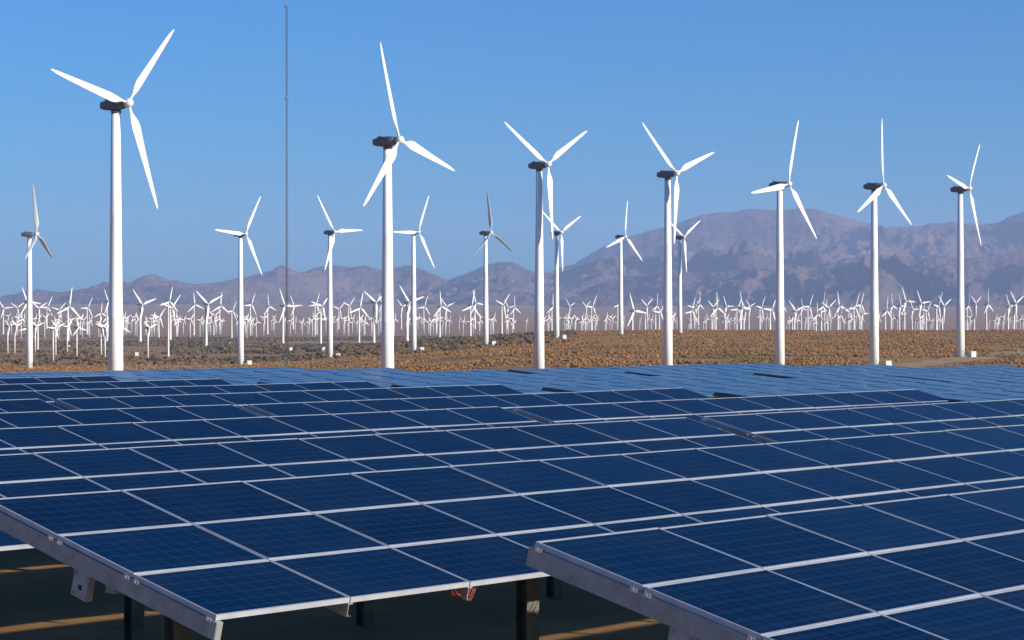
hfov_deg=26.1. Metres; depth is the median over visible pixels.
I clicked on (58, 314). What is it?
wind turbine
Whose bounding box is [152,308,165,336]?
wind turbine
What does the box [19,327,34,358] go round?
tiny wind turbine
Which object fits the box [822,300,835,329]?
wind turbine
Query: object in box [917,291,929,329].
wind turbine
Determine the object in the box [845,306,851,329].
wind turbine
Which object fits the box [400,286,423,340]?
wind turbine
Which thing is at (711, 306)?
wind turbine
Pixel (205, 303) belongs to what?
wind turbine
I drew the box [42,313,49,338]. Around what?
tiny wind turbine
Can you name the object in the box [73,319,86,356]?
tiny wind turbine
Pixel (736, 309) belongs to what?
wind turbine
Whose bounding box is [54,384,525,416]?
solar table
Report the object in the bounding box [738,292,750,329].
wind turbine
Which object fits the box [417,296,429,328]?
wind turbine
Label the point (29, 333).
wind turbine
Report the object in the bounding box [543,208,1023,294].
mountains
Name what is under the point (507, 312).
wind turbine
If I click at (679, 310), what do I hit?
wind turbine
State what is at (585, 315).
wind turbine
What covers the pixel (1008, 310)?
wind turbine
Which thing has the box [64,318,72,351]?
tiny wind turbine
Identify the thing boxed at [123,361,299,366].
dirt track
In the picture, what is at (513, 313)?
wind turbine
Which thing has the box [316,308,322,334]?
wind turbine
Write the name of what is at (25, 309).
wind turbine
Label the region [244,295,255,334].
wind turbine
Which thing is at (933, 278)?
mountains
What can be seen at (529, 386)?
solar table
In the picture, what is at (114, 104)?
wind turbine
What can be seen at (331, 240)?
wind turbine
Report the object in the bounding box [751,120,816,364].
wind turbine
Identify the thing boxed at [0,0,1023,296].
sky
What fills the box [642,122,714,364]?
wind turbine
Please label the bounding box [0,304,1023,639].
ground
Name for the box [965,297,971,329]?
wind turbine
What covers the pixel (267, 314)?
wind turbine
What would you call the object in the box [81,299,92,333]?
wind turbine
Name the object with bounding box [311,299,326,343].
wind turbine
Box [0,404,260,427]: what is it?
solar table
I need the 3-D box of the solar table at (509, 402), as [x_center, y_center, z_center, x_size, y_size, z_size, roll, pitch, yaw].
[0.564,2.928,47.533,2.989,2.562,14.084,0,0,42]
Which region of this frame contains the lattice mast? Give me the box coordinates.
[285,5,288,366]
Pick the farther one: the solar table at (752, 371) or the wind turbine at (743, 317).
the wind turbine at (743, 317)
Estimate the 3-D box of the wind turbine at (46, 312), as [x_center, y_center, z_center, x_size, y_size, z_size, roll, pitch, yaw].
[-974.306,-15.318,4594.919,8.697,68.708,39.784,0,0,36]
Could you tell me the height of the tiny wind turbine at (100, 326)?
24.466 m
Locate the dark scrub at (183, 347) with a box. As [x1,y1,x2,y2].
[0,329,578,365]
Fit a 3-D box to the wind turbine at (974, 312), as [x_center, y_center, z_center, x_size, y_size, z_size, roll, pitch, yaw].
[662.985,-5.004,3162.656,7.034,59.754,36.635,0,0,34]
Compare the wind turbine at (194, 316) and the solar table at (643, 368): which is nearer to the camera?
the solar table at (643, 368)
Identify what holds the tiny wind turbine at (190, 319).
on the ground
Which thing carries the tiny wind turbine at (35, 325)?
on the ground
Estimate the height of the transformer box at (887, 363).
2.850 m
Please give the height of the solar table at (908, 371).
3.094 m
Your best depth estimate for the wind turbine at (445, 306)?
4598.54 m
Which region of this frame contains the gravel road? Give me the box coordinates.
[299,339,531,342]
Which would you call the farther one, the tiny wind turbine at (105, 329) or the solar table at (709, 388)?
the tiny wind turbine at (105, 329)
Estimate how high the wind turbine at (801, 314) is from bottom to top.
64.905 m
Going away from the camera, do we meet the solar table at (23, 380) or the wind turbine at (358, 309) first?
the solar table at (23, 380)
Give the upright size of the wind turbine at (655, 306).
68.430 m
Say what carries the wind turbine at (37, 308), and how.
on the ground
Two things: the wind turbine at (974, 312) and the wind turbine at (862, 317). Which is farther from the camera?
the wind turbine at (862, 317)
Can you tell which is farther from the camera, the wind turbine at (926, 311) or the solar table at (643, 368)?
the wind turbine at (926, 311)
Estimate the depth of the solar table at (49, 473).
28.16 m
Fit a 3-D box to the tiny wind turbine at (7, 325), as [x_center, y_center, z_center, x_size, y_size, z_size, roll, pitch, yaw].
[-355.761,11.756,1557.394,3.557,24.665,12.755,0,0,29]
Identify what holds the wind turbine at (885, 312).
on the ground
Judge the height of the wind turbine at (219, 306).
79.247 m
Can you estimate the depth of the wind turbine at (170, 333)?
2582.84 m
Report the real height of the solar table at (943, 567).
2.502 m
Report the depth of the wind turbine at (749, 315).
4199.01 m
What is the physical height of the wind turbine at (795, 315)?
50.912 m
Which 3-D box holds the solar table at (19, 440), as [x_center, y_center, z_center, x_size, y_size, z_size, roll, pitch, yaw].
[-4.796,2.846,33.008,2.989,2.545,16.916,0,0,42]
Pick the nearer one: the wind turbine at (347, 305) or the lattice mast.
the lattice mast
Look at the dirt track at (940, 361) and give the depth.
821.61 m
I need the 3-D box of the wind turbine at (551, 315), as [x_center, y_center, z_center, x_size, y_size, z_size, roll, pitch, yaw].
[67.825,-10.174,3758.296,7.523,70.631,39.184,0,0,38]
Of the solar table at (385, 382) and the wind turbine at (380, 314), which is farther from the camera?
the wind turbine at (380, 314)
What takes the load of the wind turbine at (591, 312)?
on the ground
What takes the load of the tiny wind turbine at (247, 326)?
on the ground
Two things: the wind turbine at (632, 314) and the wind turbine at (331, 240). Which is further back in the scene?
the wind turbine at (632, 314)
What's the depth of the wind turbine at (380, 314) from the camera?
4132.73 m
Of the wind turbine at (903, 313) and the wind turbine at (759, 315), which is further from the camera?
the wind turbine at (759, 315)
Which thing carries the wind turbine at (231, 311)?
on the ground
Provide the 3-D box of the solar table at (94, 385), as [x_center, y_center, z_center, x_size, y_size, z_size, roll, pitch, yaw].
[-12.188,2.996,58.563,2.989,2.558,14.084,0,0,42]
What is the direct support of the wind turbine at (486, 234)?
on the ground
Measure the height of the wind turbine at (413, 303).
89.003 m
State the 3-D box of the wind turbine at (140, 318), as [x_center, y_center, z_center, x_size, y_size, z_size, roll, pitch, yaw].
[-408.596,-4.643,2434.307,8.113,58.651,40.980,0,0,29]
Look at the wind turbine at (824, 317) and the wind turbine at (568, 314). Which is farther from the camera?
the wind turbine at (568, 314)
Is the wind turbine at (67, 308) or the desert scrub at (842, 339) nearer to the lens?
the desert scrub at (842, 339)
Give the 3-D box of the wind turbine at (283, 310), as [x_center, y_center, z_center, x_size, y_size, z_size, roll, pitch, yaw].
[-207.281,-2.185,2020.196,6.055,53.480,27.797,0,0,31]
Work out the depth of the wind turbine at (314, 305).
3306.49 m
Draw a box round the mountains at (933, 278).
[550,251,1023,306]
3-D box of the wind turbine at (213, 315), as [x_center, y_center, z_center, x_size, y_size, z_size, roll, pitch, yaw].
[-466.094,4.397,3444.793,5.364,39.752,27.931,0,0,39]
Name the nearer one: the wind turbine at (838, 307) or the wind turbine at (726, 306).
the wind turbine at (838, 307)
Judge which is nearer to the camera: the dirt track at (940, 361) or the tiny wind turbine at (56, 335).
the dirt track at (940, 361)
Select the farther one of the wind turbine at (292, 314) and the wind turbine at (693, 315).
the wind turbine at (292, 314)
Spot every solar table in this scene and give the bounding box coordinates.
[0,367,309,377]
[0,376,119,383]
[0,379,233,391]
[0,381,382,409]
[0,399,62,412]
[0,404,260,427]
[0,406,546,454]
[0,417,761,639]
[0,425,1023,639]
[31,368,416,380]
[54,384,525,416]
[137,370,523,384]
[246,388,711,416]
[257,371,645,387]
[391,373,786,393]
[507,363,798,373]
[511,389,950,443]
[526,486,1023,639]
[541,375,946,397]
[624,364,908,375]
[699,399,1023,443]
[713,379,1023,397]
[753,365,1023,377]
[897,371,1023,381]
[929,389,1023,401]
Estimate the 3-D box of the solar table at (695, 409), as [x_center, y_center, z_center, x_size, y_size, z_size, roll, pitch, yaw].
[5.849,2.904,45.023,2.989,2.609,14.376,0,0,42]
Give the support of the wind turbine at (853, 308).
on the ground
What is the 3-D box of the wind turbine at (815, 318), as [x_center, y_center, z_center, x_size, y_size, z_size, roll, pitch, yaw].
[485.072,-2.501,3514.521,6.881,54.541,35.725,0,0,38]
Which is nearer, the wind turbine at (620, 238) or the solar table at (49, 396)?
the solar table at (49, 396)
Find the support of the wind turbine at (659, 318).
on the ground
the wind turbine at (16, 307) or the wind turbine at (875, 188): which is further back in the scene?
the wind turbine at (16, 307)
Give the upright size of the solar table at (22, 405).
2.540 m
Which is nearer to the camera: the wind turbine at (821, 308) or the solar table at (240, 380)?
the solar table at (240, 380)
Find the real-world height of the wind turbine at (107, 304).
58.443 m
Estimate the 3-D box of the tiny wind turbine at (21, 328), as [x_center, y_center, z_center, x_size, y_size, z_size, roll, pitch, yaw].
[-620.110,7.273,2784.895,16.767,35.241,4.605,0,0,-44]
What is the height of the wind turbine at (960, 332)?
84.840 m
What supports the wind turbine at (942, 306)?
on the ground
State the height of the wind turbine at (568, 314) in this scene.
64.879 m
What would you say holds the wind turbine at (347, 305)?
on the ground
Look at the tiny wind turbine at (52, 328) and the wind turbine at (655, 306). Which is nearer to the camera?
the tiny wind turbine at (52, 328)
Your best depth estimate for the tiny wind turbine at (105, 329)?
1371.79 m
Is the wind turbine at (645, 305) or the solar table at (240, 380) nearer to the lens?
the solar table at (240, 380)
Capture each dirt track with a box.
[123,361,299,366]
[892,348,1023,367]
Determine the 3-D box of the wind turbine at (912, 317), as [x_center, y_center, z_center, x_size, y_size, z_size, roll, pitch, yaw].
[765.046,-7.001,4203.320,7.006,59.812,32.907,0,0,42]
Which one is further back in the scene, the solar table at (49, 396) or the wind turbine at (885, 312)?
the wind turbine at (885, 312)
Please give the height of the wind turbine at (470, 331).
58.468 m
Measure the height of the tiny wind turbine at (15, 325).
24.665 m
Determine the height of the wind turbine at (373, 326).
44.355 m
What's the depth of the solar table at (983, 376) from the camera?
73.12 m
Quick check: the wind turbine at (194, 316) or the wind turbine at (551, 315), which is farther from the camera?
the wind turbine at (551, 315)
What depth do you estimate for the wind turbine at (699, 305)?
3512.91 m
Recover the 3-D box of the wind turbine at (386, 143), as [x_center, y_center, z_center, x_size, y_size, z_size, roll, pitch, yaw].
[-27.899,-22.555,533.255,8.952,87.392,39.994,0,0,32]
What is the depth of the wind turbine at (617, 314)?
2850.13 m
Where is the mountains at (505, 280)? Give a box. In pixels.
[0,262,578,304]
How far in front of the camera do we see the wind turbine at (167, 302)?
1450.04 m
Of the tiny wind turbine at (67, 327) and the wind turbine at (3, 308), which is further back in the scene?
the wind turbine at (3, 308)
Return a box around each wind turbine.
[0,302,12,333]
[5,321,13,352]
[11,303,22,324]
[12,320,22,352]
[17,317,24,338]
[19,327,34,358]
[20,288,40,335]
[21,184,51,368]
[32,321,44,351]
[33,303,45,349]
[39,296,52,328]
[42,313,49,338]
[47,318,59,360]
[51,29,174,370]
[51,320,64,354]
[52,304,64,328]
[57,290,80,340]
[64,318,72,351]
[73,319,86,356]
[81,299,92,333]
[95,321,108,354]
[98,323,108,356]
[104,289,108,341]
[133,290,155,341]
[144,321,156,357]
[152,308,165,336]
[159,287,177,355]
[162,294,180,339]
[185,314,193,337]
[188,296,203,334]
[196,291,222,345]
[209,310,220,334]
[212,293,229,328]
[215,196,261,364]
[226,303,236,337]
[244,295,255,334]
[245,316,251,338]
[264,299,274,333]
[279,290,296,342]
[290,295,302,328]
[310,293,319,335]
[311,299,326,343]
[311,314,316,336]
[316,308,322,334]
[317,195,362,357]
[333,303,343,328]
[344,297,354,333]
[350,294,368,342]
[363,42,454,367]
[364,291,381,342]
[379,295,381,331]
[393,196,434,350]
[397,299,405,328]
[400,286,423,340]
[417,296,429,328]
[433,293,450,336]
[441,298,454,328]
[462,290,480,335]
[471,292,482,328]
[474,193,511,343]
[496,294,509,333]
[504,121,586,368]
[505,303,513,328]
[510,296,519,328]
[543,212,580,338]
[547,300,559,330]
[566,299,573,328]
[582,301,590,329]
[585,296,596,330]
[607,201,641,334]
[614,304,617,329]
[627,295,646,329]
[641,298,652,329]
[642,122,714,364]
[652,296,661,329]
[654,307,662,329]
[671,220,700,333]
[685,300,696,328]
[687,298,700,328]
[696,304,704,329]
[709,300,718,328]
[710,300,725,329]
[723,295,731,329]
[732,300,741,329]
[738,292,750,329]
[741,302,749,329]
[746,300,754,329]
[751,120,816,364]
[757,298,764,329]
[763,302,774,329]
[789,301,804,329]
[800,298,806,329]
[805,296,812,329]
[813,303,823,330]
[818,295,827,330]
[819,302,830,330]
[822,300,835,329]
[834,291,848,329]
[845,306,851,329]
[849,293,859,329]
[854,294,865,328]
[858,122,911,364]
[860,306,868,329]
[882,300,892,329]
[889,302,896,329]
[897,294,903,329]
[902,288,914,329]
[910,304,917,329]
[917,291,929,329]
[922,301,931,329]
[933,295,941,329]
[939,297,950,329]
[947,145,980,356]
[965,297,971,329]
[972,297,980,329]
[984,289,993,329]
[1005,295,1015,329]
[1010,292,1023,329]
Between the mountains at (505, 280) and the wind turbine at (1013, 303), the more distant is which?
the mountains at (505, 280)
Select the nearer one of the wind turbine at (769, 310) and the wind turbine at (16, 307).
the wind turbine at (769, 310)
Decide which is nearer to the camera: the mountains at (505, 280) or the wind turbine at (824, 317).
the wind turbine at (824, 317)
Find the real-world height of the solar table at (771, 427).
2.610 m
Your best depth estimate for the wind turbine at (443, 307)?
2119.16 m
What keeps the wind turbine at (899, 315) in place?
on the ground
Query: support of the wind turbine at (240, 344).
on the ground
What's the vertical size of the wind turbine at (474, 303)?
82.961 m
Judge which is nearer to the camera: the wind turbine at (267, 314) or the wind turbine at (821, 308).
the wind turbine at (821, 308)
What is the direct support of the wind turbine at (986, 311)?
on the ground
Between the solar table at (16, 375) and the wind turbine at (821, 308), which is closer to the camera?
the solar table at (16, 375)
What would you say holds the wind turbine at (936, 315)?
on the ground
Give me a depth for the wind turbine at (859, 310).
3512.86 m
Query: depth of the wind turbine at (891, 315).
3513.00 m
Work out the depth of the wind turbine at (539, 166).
693.03 m
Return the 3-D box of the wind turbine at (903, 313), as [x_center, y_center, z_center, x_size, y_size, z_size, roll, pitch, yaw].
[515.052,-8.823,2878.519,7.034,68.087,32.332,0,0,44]
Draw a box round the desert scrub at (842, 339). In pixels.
[0,329,1023,372]
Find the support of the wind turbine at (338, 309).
on the ground
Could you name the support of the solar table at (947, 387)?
on the ground
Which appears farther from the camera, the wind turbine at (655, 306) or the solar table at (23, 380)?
the wind turbine at (655, 306)
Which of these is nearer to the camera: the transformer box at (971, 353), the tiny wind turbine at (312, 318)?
the transformer box at (971, 353)
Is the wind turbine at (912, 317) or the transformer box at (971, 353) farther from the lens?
the wind turbine at (912, 317)
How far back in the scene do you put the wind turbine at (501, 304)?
2504.73 m
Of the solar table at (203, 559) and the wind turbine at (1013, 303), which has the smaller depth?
the solar table at (203, 559)
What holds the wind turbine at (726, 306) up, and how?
on the ground
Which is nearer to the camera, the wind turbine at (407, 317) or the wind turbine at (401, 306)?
the wind turbine at (407, 317)
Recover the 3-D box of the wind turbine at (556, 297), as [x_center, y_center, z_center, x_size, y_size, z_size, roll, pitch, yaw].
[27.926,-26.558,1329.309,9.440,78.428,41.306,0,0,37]
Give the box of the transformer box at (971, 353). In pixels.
[968,351,975,356]
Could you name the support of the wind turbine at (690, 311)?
on the ground
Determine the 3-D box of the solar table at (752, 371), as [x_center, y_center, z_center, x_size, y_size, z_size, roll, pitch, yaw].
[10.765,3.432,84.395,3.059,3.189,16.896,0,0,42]
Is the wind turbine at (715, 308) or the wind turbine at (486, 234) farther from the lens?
the wind turbine at (715, 308)
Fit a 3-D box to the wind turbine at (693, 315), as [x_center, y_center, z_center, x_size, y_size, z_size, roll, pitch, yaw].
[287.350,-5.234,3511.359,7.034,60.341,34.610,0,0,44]
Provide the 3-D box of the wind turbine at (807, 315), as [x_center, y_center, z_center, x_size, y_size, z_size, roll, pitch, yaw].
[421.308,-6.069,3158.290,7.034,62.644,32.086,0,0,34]
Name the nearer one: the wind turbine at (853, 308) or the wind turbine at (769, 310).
the wind turbine at (769, 310)
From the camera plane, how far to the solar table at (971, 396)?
51.89 m
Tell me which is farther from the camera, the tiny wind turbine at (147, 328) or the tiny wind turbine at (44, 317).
the tiny wind turbine at (44, 317)
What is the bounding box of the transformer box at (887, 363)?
[883,361,891,365]
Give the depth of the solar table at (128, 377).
79.15 m

